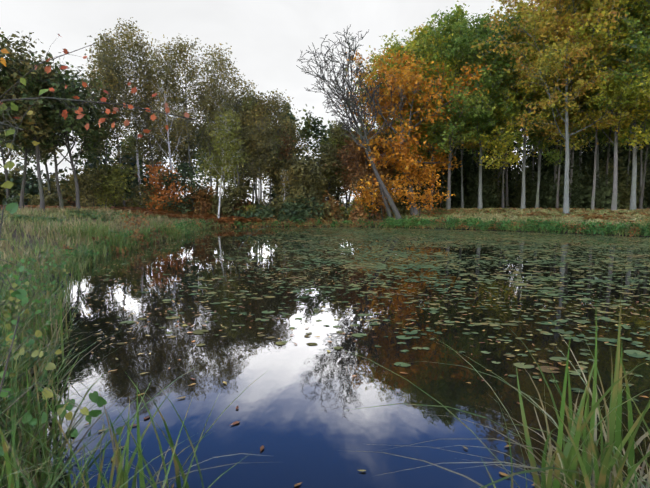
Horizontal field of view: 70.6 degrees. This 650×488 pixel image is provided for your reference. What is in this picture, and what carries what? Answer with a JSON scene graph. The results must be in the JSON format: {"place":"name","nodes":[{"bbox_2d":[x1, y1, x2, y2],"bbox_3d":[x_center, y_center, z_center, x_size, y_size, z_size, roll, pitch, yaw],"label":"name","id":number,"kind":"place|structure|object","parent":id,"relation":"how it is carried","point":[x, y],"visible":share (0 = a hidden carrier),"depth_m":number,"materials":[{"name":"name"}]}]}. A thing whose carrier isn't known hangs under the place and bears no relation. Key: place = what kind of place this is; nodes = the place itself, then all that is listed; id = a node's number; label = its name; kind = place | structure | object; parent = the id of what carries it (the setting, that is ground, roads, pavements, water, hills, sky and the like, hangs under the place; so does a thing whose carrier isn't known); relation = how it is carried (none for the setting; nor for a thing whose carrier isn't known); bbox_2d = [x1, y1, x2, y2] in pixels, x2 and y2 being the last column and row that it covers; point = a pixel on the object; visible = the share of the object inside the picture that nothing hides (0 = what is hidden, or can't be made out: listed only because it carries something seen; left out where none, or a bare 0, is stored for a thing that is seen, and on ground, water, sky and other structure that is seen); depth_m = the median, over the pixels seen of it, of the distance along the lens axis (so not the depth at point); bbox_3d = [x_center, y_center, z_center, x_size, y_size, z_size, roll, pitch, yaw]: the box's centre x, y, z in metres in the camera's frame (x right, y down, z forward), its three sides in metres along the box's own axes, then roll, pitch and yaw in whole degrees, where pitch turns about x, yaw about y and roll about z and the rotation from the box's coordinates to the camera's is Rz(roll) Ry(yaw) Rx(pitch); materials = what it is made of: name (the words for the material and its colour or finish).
{"place":"outdoors","nodes":[
{"label":"outdoors","id":0,"kind":"place"},
{"bbox_2d":[0,0,582,202],"label":"sky","id":1,"kind":"structure","parent":0,"point":[267,39],"materials":[{"name":"white"}]},
{"bbox_2d":[0,203,649,344],"bbox_3d":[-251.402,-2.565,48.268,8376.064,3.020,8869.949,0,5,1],"label":"ground","id":2,"kind":"structure","parent":0,"point":[27,245],"depth_m":24.52,"materials":[{"name":"green plant"}]},
{"bbox_2d":[0,203,28,455],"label":"plant","id":3,"kind":"object","parent":2,"relation":"on","point":[12,208],"visible":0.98,"depth_m":2.61,"materials":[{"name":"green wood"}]},
{"bbox_2d":[0,138,29,203],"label":"tree","id":4,"kind":"object","parent":2,"relation":"on","point":[11,155],"visible":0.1,"depth_m":49.96,"materials":[{"name":"green plant"}]},
{"bbox_2d":[0,28,67,210],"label":"dark oak","id":5,"kind":"object","parent":2,"relation":"on","point":[6,85],"visible":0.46,"depth_m":34.78,"materials":[{"name":"green plant"}]},
{"bbox_2d":[0,53,101,210],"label":"dark oak","id":6,"kind":"object","parent":2,"relation":"on","point":[21,203],"visible":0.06,"depth_m":41.43,"materials":[{"name":"green plant"}]},
{"bbox_2d":[16,111,94,194],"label":"tree","id":7,"kind":"object","parent":2,"relation":"on","point":[47,174],"visible":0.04,"depth_m":51.90,"materials":[{"name":"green plant"}]},
{"bbox_2d":[0,31,118,211],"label":"dark oak","id":8,"kind":"object","parent":2,"relation":"on","point":[38,136],"visible":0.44,"depth_m":35.94,"materials":[{"name":"green plant"}]},
{"bbox_2d":[0,244,122,487],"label":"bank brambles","id":9,"kind":"object","parent":2,"relation":"on","point":[94,397],"visible":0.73,"depth_m":4.25,"materials":[{"name":"green plant"}]},
{"bbox_2d":[0,50,125,209],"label":"dark oak","id":10,"kind":"object","parent":2,"relation":"on","point":[61,202],"visible":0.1,"depth_m":40.77,"materials":[{"name":"green plant"}]},
{"bbox_2d":[0,54,126,209],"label":"dark oak","id":11,"kind":"object","parent":2,"relation":"on","point":[78,126],"visible":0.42,"depth_m":38.16,"materials":[{"name":"green plant"}]},
{"bbox_2d":[59,164,117,208],"bbox_3d":[-22.050,-5.433,43.295,4.990,5.229,5.348,-4,7,-40],"label":"bush","id":12,"kind":"object","parent":2,"relation":"on","point":[83,182],"visible":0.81,"depth_m":42.19,"materials":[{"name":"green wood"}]},
{"bbox_2d":[73,129,113,170],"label":"tree","id":13,"kind":"object","parent":2,"relation":"on","point":[101,157],"visible":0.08,"depth_m":60.33,"materials":[{"name":"green plant"}]},
{"bbox_2d":[0,34,195,188],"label":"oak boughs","id":14,"kind":"object","parent":2,"relation":"on","point":[10,164],"visible":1,"depth_m":3.82,"materials":[{"name":"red plant"}]},
{"bbox_2d":[79,45,138,207],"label":"birch","id":15,"kind":"object","parent":2,"relation":"on","point":[116,88],"visible":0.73,"depth_m":42.42,"materials":[{"name":"green plant"}]},
{"bbox_2d":[88,155,141,209],"bbox_3d":[-20.243,-5.700,43.813,5.409,5.539,5.945,0,5,1],"label":"bush","id":16,"kind":"object","parent":2,"relation":"on","point":[114,177],"visible":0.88,"depth_m":43.20,"materials":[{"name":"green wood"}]},
{"bbox_2d":[79,29,152,206],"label":"birch","id":17,"kind":"object","parent":2,"relation":"on","point":[112,40],"visible":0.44,"depth_m":43.96,"materials":[{"name":"green plant"}]},
{"bbox_2d":[0,206,236,271],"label":"meadow grass","id":18,"kind":"structure","parent":2,"relation":"on","point":[29,228],"depth_m":25.77,"materials":[{"name":"green plant"}]},
{"bbox_2d":[90,17,169,204],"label":"birch","id":19,"kind":"object","parent":2,"relation":"on","point":[137,49],"visible":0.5,"depth_m":45.63,"materials":[{"name":"green plant"}]},
{"bbox_2d":[112,132,147,167],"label":"tree","id":20,"kind":"object","parent":2,"relation":"on","point":[128,142],"visible":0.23,"depth_m":63.03,"materials":[{"name":"green plant"}]},
{"bbox_2d":[120,209,149,231],"bbox_3d":[-10.483,-1.129,25.709,2.192,1.645,1.451,4,7,39],"label":"bush","id":21,"kind":"object","parent":2,"relation":"on","point":[138,221],"visible":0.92,"depth_m":25.64,"materials":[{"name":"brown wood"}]},
{"bbox_2d":[122,178,174,209],"bbox_3d":[-17.351,-4.635,44.802,4.806,3.596,4.023,-3,6,-29],"label":"bush","id":22,"kind":"object","parent":2,"relation":"on","point":[143,194],"visible":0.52,"depth_m":44.27,"materials":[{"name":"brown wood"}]},
{"bbox_2d":[124,56,181,188],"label":"birch","id":23,"kind":"object","parent":2,"relation":"on","point":[138,143],"visible":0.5,"depth_m":46.21,"materials":[{"name":"green plant"}]},
{"bbox_2d":[131,107,184,174],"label":"birch","id":24,"kind":"object","parent":2,"relation":"on","point":[173,138],"visible":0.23,"depth_m":56.34,"materials":[{"name":"green plant"}]},
{"bbox_2d":[134,162,191,211],"bbox_3d":[-15.368,-5.127,44.318,5.586,5.740,5.710,-3,6,-29],"label":"bush","id":25,"kind":"object","parent":2,"relation":"on","point":[164,190],"visible":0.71,"depth_m":44.02,"materials":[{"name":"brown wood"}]},
{"bbox_2d":[126,34,200,205],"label":"birch","id":26,"kind":"object","parent":2,"relation":"on","point":[165,61],"visible":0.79,"depth_m":45.41,"materials":[{"name":"green plant"}]},
{"bbox_2d":[0,142,345,209],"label":"wood undergrowth","id":27,"kind":"object","parent":2,"relation":"on","point":[31,195],"visible":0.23,"depth_m":57.84,"materials":[{"name":"brown plant"}]},
{"bbox_2d":[150,35,215,209],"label":"birch","id":28,"kind":"object","parent":2,"relation":"on","point":[187,79],"visible":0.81,"depth_m":46.71,"materials":[{"name":"green plant"}]},
{"bbox_2d":[167,111,198,196],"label":"birch","id":29,"kind":"object","parent":2,"relation":"on","point":[182,158],"visible":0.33,"depth_m":59.17,"materials":[{"name":"green plant"}]},
{"bbox_2d":[153,158,218,213],"bbox_3d":[-13.614,-5.578,45.306,6.455,6.016,6.068,0,5,1],"label":"bush","id":30,"kind":"object","parent":2,"relation":"on","point":[183,166],"visible":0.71,"depth_m":44.46,"materials":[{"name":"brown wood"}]},
{"bbox_2d":[180,179,219,216],"bbox_3d":[-12.423,-4.446,45.953,4.330,4.068,4.621,-5,7,-43],"label":"bush","id":31,"kind":"object","parent":2,"relation":"on","point":[203,205],"visible":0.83,"depth_m":45.34,"materials":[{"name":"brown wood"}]},
{"bbox_2d":[184,73,238,185],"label":"birch","id":32,"kind":"object","parent":2,"relation":"on","point":[204,119],"visible":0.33,"depth_m":48.64,"materials":[{"name":"green plant"}]},
{"bbox_2d":[178,121,249,191],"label":"tree","id":33,"kind":"object","parent":2,"relation":"on","point":[208,178],"visible":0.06,"depth_m":67.15,"materials":[{"name":"green wood"}]},
{"bbox_2d":[199,127,230,195],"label":"birch","id":34,"kind":"object","parent":2,"relation":"on","point":[218,173],"visible":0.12,"depth_m":58.41,"materials":[{"name":"grey plant"}]},
{"bbox_2d":[198,92,238,191],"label":"tree","id":35,"kind":"object","parent":2,"relation":"on","point":[214,145],"visible":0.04,"depth_m":53.81,"materials":[{"name":"green plant"}]},
{"bbox_2d":[187,107,252,217],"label":"birch","id":36,"kind":"object","parent":2,"relation":"on","point":[225,132],"visible":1,"depth_m":42.48,"materials":[{"name":"green plant"}]},
{"bbox_2d":[192,43,249,192],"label":"birch","id":37,"kind":"object","parent":2,"relation":"on","point":[225,75],"visible":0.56,"depth_m":46.49,"materials":[{"name":"green plant"}]},
{"bbox_2d":[191,151,263,198],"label":"tree","id":38,"kind":"object","parent":2,"relation":"on","point":[250,189],"visible":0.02,"depth_m":70.91,"materials":[{"name":"green wood"}]},
{"bbox_2d":[213,89,249,199],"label":"birch","id":39,"kind":"object","parent":2,"relation":"on","point":[220,142],"depth_m":53.71,"materials":[{"name":"green plant"}]},
{"bbox_2d":[211,181,253,216],"bbox_3d":[-9.263,-4.405,46.517,4.403,4.061,4.824,0,5,1],"label":"bush","id":40,"kind":"object","parent":2,"relation":"on","point":[237,194],"visible":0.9,"depth_m":45.80,"materials":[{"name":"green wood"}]},
{"bbox_2d":[212,95,254,183],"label":"tree","id":41,"kind":"object","parent":2,"relation":"on","point":[241,114],"visible":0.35,"depth_m":46.70,"materials":[{"name":"green plant"}]},
{"bbox_2d":[229,145,266,202],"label":"tree","id":42,"kind":"object","parent":2,"relation":"on","point":[240,178],"visible":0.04,"depth_m":66.36,"materials":[{"name":"green wood"}]},
{"bbox_2d":[224,74,274,199],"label":"birch","id":43,"kind":"object","parent":2,"relation":"on","point":[233,96],"visible":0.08,"depth_m":50.56,"materials":[{"name":"green plant"}]},
{"bbox_2d":[237,91,282,201],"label":"tree","id":44,"kind":"object","parent":2,"relation":"on","point":[256,111],"visible":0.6,"depth_m":46.94,"materials":[{"name":"green plant"}]},
{"bbox_2d":[239,89,283,207],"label":"tree","id":45,"kind":"object","parent":2,"relation":"on","point":[267,113],"visible":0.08,"depth_m":48.47,"materials":[{"name":"green plant"}]},
{"bbox_2d":[237,117,286,203],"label":"birch","id":46,"kind":"object","parent":2,"relation":"on","point":[257,136],"visible":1,"depth_m":45.79,"materials":[{"name":"green plant"}]},
{"bbox_2d":[261,88,297,206],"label":"birch","id":47,"kind":"object","parent":2,"relation":"on","point":[275,108],"visible":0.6,"depth_m":50.33,"materials":[{"name":"green plant"}]},
{"bbox_2d":[266,124,295,202],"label":"tree","id":48,"kind":"object","parent":2,"relation":"on","point":[285,144],"visible":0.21,"depth_m":51.59,"materials":[{"name":"green plant"}]},
{"bbox_2d":[272,162,299,206],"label":"tree","id":49,"kind":"object","parent":2,"relation":"on","point":[282,194],"visible":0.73,"depth_m":46.96,"materials":[{"name":"green plant"}]},
{"bbox_2d":[262,154,317,201],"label":"tree","id":50,"kind":"object","parent":2,"relation":"on","point":[279,167],"visible":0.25,"depth_m":48.36,"materials":[{"name":"green plant"}]},
{"bbox_2d":[275,104,304,156],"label":"tree","id":51,"kind":"object","parent":2,"relation":"on","point":[292,117],"visible":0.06,"depth_m":94.03,"materials":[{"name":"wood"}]},
{"bbox_2d":[278,115,313,159],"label":"tree","id":52,"kind":"object","parent":2,"relation":"on","point":[294,128],"visible":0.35,"depth_m":61.04,"materials":[{"name":"green plant"}]},
{"bbox_2d":[280,151,330,213],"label":"tree","id":53,"kind":"object","parent":2,"relation":"on","point":[309,180],"visible":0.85,"depth_m":46.41,"materials":[{"name":"green plant"}]},
{"bbox_2d":[198,186,417,222],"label":"shore shrubs","id":54,"kind":"object","parent":2,"relation":"on","point":[286,210],"visible":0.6,"depth_m":45.52,"materials":[{"name":"green plant"}]},
{"bbox_2d":[291,104,351,196],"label":"tree","id":55,"kind":"object","parent":2,"relation":"on","point":[308,128],"visible":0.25,"depth_m":65.51,"materials":[{"name":"green wood"}]},
{"bbox_2d":[311,154,332,196],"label":"tree","id":56,"kind":"object","parent":2,"relation":"on","point":[324,175],"visible":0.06,"depth_m":53.34,"materials":[{"name":"green plant"}]},
{"bbox_2d":[0,236,649,487],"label":"reeds","id":57,"kind":"object","parent":2,"relation":"on","point":[567,472],"visible":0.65,"depth_m":3.02,"materials":[{"name":"green plant"}]},
{"bbox_2d":[0,205,649,227],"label":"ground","id":58,"kind":"structure","parent":2,"relation":"on","point":[170,213],"depth_m":42.93,"materials":[{"name":"green plant"}]},
{"bbox_2d":[301,140,357,202],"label":"tree","id":59,"kind":"object","parent":2,"relation":"on","point":[328,156],"visible":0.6,"depth_m":52.63,"materials":[{"name":"green plant"}]},
{"bbox_2d":[310,120,362,202],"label":"tree","id":60,"kind":"object","parent":2,"relation":"on","point":[336,143],"visible":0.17,"depth_m":53.31,"materials":[{"name":"green plant"}]},
{"bbox_2d":[316,121,358,206],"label":"tree","id":61,"kind":"object","parent":2,"relation":"on","point":[325,144],"depth_m":70.33,"materials":[{"name":"green wood"}]},
{"bbox_2d":[40,215,649,273],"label":"grass bank","id":62,"kind":"structure","parent":2,"relation":"on","point":[199,226],"depth_m":34.84,"materials":[{"name":"green plant"}]},
{"bbox_2d":[296,24,401,219],"bbox_3d":[2.588,-10.862,42.565,10.107,18.185,14.019,0,5,1],"label":"leaning bare tree","id":63,"kind":"object","parent":2,"relation":"on","point":[385,190],"visible":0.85,"depth_m":42.91,"materials":[{"name":"grey plant"}]},
{"bbox_2d":[323,124,377,209],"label":"tree","id":64,"kind":"object","parent":2,"relation":"on","point":[333,130],"visible":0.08,"depth_m":52.93,"materials":[{"name":"green plant"}]},
{"bbox_2d":[314,63,405,218],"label":"leaning bare tree","id":65,"kind":"object","parent":2,"relation":"on","point":[387,207],"visible":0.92,"depth_m":42.26,"materials":[{"name":"grey plant"}]},
{"bbox_2d":[325,131,397,200],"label":"tree","id":66,"kind":"object","parent":2,"relation":"on","point":[358,156],"visible":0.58,"depth_m":47.93,"materials":[{"name":"brown plant"}]},
{"bbox_2d":[348,157,399,219],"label":"oak sapling","id":67,"kind":"object","parent":2,"relation":"on","point":[368,173],"visible":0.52,"depth_m":46.11,"materials":[{"name":"orange plant"}]},
{"bbox_2d":[336,129,412,190],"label":"tree","id":68,"kind":"object","parent":2,"relation":"on","point":[395,172],"visible":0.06,"depth_m":50.55,"materials":[{"name":"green plant"}]},
{"bbox_2d":[350,174,413,219],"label":"oak sapling","id":69,"kind":"object","parent":2,"relation":"on","point":[365,196],"visible":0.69,"depth_m":44.68,"materials":[{"name":"orange plant"}]},
{"bbox_2d":[342,55,469,207],"bbox_3d":[10.620,-13.541,52.767,15.377,19.568,12.198,-1,5,-10],"label":"beech pole","id":70,"kind":"object","parent":2,"relation":"on","point":[429,144],"visible":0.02,"depth_m":55.95,"materials":[{"name":"grey wood"}]},
{"bbox_2d":[338,46,491,214],"bbox_3d":[8.347,-11.091,47.753,14.232,16.674,17.786,0,5,1],"label":"golden oak","id":71,"kind":"object","parent":2,"relation":"on","point":[403,159],"visible":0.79,"depth_m":44.10,"materials":[{"name":"orange plant"}]},
{"bbox_2d":[395,166,454,215],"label":"oak sapling","id":72,"kind":"object","parent":2,"relation":"on","point":[413,176],"visible":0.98,"depth_m":45.55,"materials":[{"name":"orange plant"}]},
{"bbox_2d":[351,24,501,198],"bbox_3d":[11.263,-13.328,49.738,19.204,19.890,15.010,0,5,1],"label":"tree","id":73,"kind":"object","parent":2,"relation":"on","point":[408,47],"visible":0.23,"depth_m":47.91,"materials":[{"name":"green plant"}]},
{"bbox_2d":[372,25,522,208],"bbox_3d":[12.226,-13.965,52.092,16.836,20.574,16.390,0,5,1],"label":"tree","id":74,"kind":"object","parent":2,"relation":"on","point":[439,51],"visible":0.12,"depth_m":47.37,"materials":[{"name":"green plant"}]},
{"bbox_2d":[363,1,557,209],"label":"tree","id":75,"kind":"object","parent":2,"relation":"on","point":[463,39],"visible":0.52,"depth_m":45.16,"materials":[{"name":"green plant"}]},
{"bbox_2d":[407,52,519,207],"bbox_3d":[15.478,-14.056,54.471,13.916,20.300,17.054,0,5,1],"label":"beech","id":76,"kind":"object","parent":2,"relation":"on","point":[461,151],"visible":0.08,"depth_m":54.08,"materials":[{"name":"green plant"}]},
{"bbox_2d":[456,120,501,167],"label":"beech","id":77,"kind":"object","parent":2,"relation":"on","point":[476,154],"visible":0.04,"depth_m":70.06,"materials":[{"name":"green plant"}]},
{"bbox_2d":[391,9,587,208],"bbox_3d":[16.926,-14.100,48.838,21.400,21.383,16.345,0,5,1],"label":"tree","id":78,"kind":"object","parent":2,"relation":"on","point":[486,118],"visible":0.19,"depth_m":44.89,"materials":[{"name":"green plant"}]},
{"bbox_2d":[468,22,539,207],"bbox_3d":[22.466,-14.382,52.447,16.154,21.109,9.752,4,6,34],"label":"beech pole","id":79,"kind":"object","parent":2,"relation":"on","point":[504,166],"visible":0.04,"depth_m":54.28,"materials":[{"name":"grey plant"}]},
{"bbox_2d":[466,62,558,207],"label":"beech","id":80,"kind":"object","parent":2,"relation":"on","point":[506,184],"depth_m":57.69,"materials":[{"name":"green plant"}]},
{"bbox_2d":[381,208,649,235],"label":"bank plants","id":81,"kind":"object","parent":2,"relation":"on","point":[513,219],"visible":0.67,"depth_m":39.20,"materials":[{"name":"green plant"}]},
{"bbox_2d":[389,120,649,208],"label":"beech wood understorey","id":82,"kind":"object","parent":2,"relation":"on","point":[581,193],"visible":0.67,"depth_m":57.26,"materials":[{"name":"plant"}]},
{"bbox_2d":[532,145,534,178],"bbox_3d":[27.867,-14.915,58.222,15.570,20.954,14.956,0,5,1],"label":"beech pole","id":83,"kind":"object","parent":2,"relation":"on","point":[533,162],"depth_m":59.34,"materials":[{"name":"grey plant"}]},
{"bbox_2d":[450,2,623,208],"bbox_3d":[21.511,-13.959,47.835,17.025,21.320,17.056,5,7,42],"label":"tree","id":84,"kind":"object","parent":2,"relation":"on","point":[499,144],"visible":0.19,"depth_m":45.07,"materials":[{"name":"green plant"}]},
{"bbox_2d":[460,25,627,207],"bbox_3d":[23.654,-14.646,49.415,19.157,22.142,15.959,0,5,1],"label":"tree","id":85,"kind":"object","parent":2,"relation":"on","point":[540,154],"visible":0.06,"depth_m":47.30,"materials":[{"name":"green plant"}]},
{"bbox_2d":[510,74,595,197],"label":"beech","id":86,"kind":"object","parent":2,"relation":"on","point":[555,166],"depth_m":54.08,"materials":[{"name":"grey plant"}]},
{"bbox_2d":[470,0,649,213],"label":"tree","id":87,"kind":"object","parent":2,"relation":"on","point":[554,20],"visible":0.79,"depth_m":37.94,"materials":[{"name":"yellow plant"}]},
{"bbox_2d":[495,3,649,204],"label":"tree","id":88,"kind":"object","parent":2,"relation":"on","point":[589,136],"visible":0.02,"depth_m":47.12,"materials":[{"name":"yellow plant"}]},
{"bbox_2d":[530,0,621,208],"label":"beech pole","id":89,"kind":"object","parent":2,"relation":"on","point":[557,195],"visible":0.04,"depth_m":46.78,"materials":[{"name":"grey wood"}]},
{"bbox_2d":[580,146,581,178],"bbox_3d":[31.136,-14.928,53.270,14.657,21.865,12.579,0,5,1],"label":"beech pole","id":90,"kind":"object","parent":2,"relation":"on","point":[580,157],"visible":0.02,"depth_m":55.04,"materials":[{"name":"grey plant"}]},
{"bbox_2d":[526,0,649,209],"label":"beech","id":91,"kind":"object","parent":2,"relation":"on","point":[634,143],"visible":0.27,"depth_m":38.02,"materials":[{"name":"green plant"}]},
{"bbox_2d":[527,0,649,209],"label":"beech","id":92,"kind":"object","parent":2,"relation":"on","point":[610,87],"visible":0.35,"depth_m":38.69,"materials":[{"name":"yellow plant"}]},
{"bbox_2d":[539,32,643,187],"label":"beech","id":93,"kind":"object","parent":2,"relation":"on","point":[600,136],"depth_m":49.34,"materials":[{"name":"green plant"}]},
{"bbox_2d":[537,0,649,209],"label":"beech pole","id":94,"kind":"object","parent":2,"relation":"on","point":[593,187],"visible":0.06,"depth_m":44.88,"materials":[{"name":"grey plant"}]},
{"bbox_2d":[590,28,611,198],"bbox_3d":[30.333,-14.792,44.747,15.651,23.386,14.239,4,7,40],"label":"beech pole","id":95,"kind":"object","parent":2,"relation":"on","point":[607,155],"visible":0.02,"depth_m":47.20,"materials":[{"name":"grey wood"}]},
{"bbox_2d":[559,0,649,158],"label":"beech","id":96,"kind":"object","parent":2,"relation":"on","point":[634,43],"visible":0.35,"depth_m":36.81,"materials":[{"name":"green plant"}]},
{"bbox_2d":[577,27,649,152],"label":"beech","id":97,"kind":"object","parent":2,"relation":"on","point":[624,139],"visible":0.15,"depth_m":43.42,"materials":[{"name":"green plant"}]},
{"bbox_2d":[607,2,649,65],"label":"beech","id":98,"kind":"object","parent":2,"relation":"on","point":[640,21],"visible":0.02,"depth_m":38.77,"materials":[{"name":"green plant"}]},
{"bbox_2d":[627,142,630,186],"bbox_3d":[34.346,-14.158,51.288,15.165,20.444,11.971,0,5,1],"label":"beech pole","id":99,"kind":"object","parent":2,"relation":"on","point":[628,162],"visible":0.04,"depth_m":52.81,"materials":[{"name":"grey plant"}]},
{"bbox_2d":[616,16,647,208],"bbox_3d":[31.902,-13.457,45.369,16.114,20.517,9.814,-2,5,-17],"label":"beech pole","id":100,"kind":"object","parent":2,"relation":"on","point":[642,192],"visible":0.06,"depth_m":45.80,"materials":[{"name":"grey wood"}]},
{"bbox_2d":[639,98,641,201],"bbox_3d":[33.057,-15.633,50.150,11.920,23.762,16.424,-4,6,-37],"label":"beech pole","id":101,"kind":"object","parent":2,"relation":"on","point":[640,169],"visible":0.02,"depth_m":50.02,"materials":[{"name":"grey plant"}]},
{"bbox_2d":[23,227,649,487],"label":"pond water","id":102,"kind":"structure","parent":0,"point":[299,419],"depth_m":6.48,"materials":[{"name":"blue liquid"}]},
{"bbox_2d":[28,219,184,253],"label":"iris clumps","id":103,"kind":"object","parent":102,"relation":"on","point":[100,232],"visible":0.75,"depth_m":21.79,"materials":[{"name":"green plant"}]},
{"bbox_2d":[40,227,649,487],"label":"lily pads","id":104,"kind":"object","parent":102,"relation":"on","point":[546,369],"visible":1,"depth_m":14.03,"materials":[{"name":"green plant"}]}
]}

